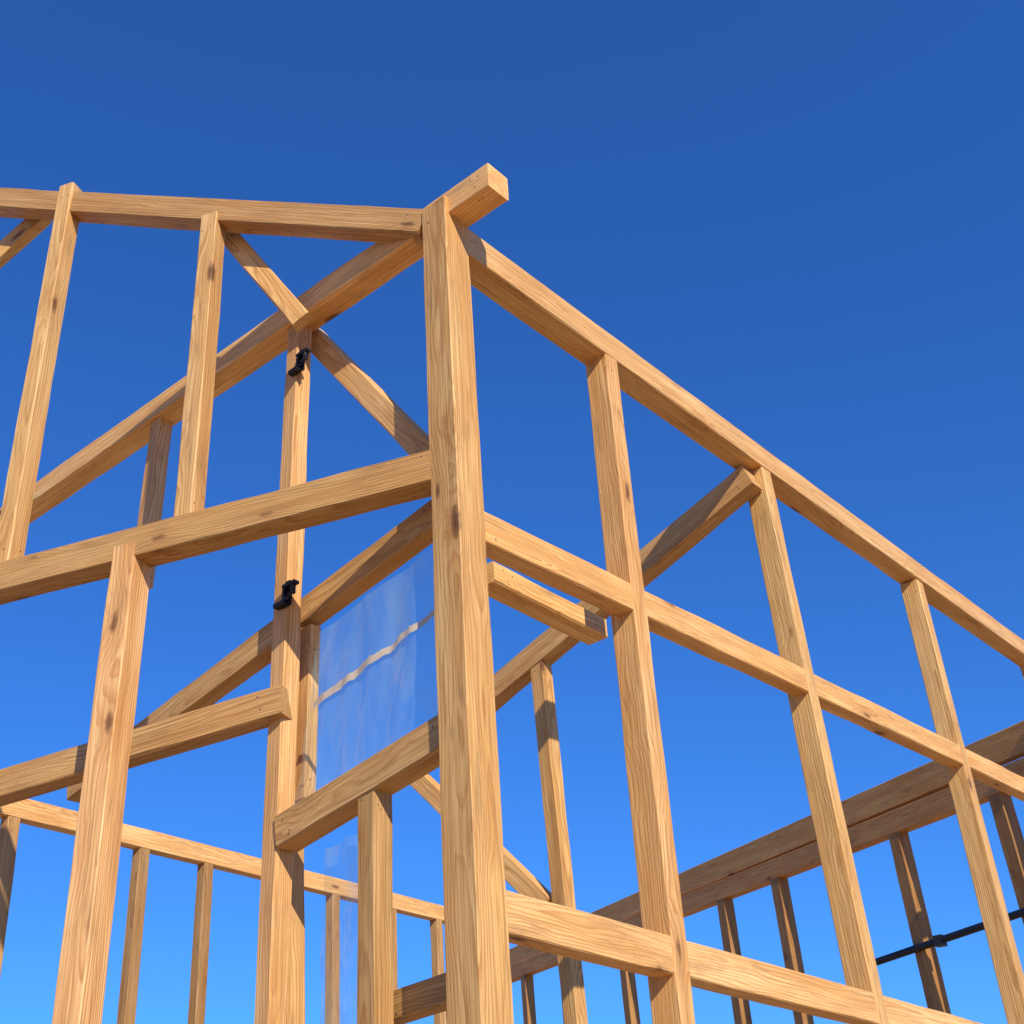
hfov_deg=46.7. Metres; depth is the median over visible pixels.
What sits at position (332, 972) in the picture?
back stud
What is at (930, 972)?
stud
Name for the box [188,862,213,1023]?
back stud
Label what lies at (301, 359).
metal bracket
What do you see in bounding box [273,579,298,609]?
metal bracket
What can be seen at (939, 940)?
steel pipe
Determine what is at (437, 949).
back stud
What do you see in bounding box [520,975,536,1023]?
stud
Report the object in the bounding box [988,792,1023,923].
stud
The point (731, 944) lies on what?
stud
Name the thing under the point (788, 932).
stud
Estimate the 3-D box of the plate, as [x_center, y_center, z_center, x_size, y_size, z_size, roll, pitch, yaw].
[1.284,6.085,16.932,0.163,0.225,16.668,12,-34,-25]
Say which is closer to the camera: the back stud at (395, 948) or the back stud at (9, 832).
the back stud at (9, 832)
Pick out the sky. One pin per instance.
(806, 216)
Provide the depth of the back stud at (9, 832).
8.23 m
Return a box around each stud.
[0,816,20,975]
[117,847,149,1023]
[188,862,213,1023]
[325,894,339,1023]
[393,909,397,989]
[430,919,446,1023]
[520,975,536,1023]
[620,970,640,1023]
[716,898,751,1023]
[770,877,813,1023]
[888,831,950,1013]
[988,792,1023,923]
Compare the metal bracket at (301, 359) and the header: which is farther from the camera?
the header
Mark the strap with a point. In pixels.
(364, 664)
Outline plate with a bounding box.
[510,758,1023,982]
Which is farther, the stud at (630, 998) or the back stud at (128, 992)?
the stud at (630, 998)
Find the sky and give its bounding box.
[0,0,1023,1023]
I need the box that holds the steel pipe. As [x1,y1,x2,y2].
[875,908,1023,965]
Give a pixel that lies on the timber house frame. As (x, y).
(488, 917)
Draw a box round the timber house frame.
[0,163,1023,1023]
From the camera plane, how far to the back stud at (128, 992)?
8.91 m
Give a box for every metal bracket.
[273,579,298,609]
[288,347,310,376]
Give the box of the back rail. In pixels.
[0,799,443,923]
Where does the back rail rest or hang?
attached to the timber house frame
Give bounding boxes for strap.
[313,610,433,708]
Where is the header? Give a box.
[509,720,1023,964]

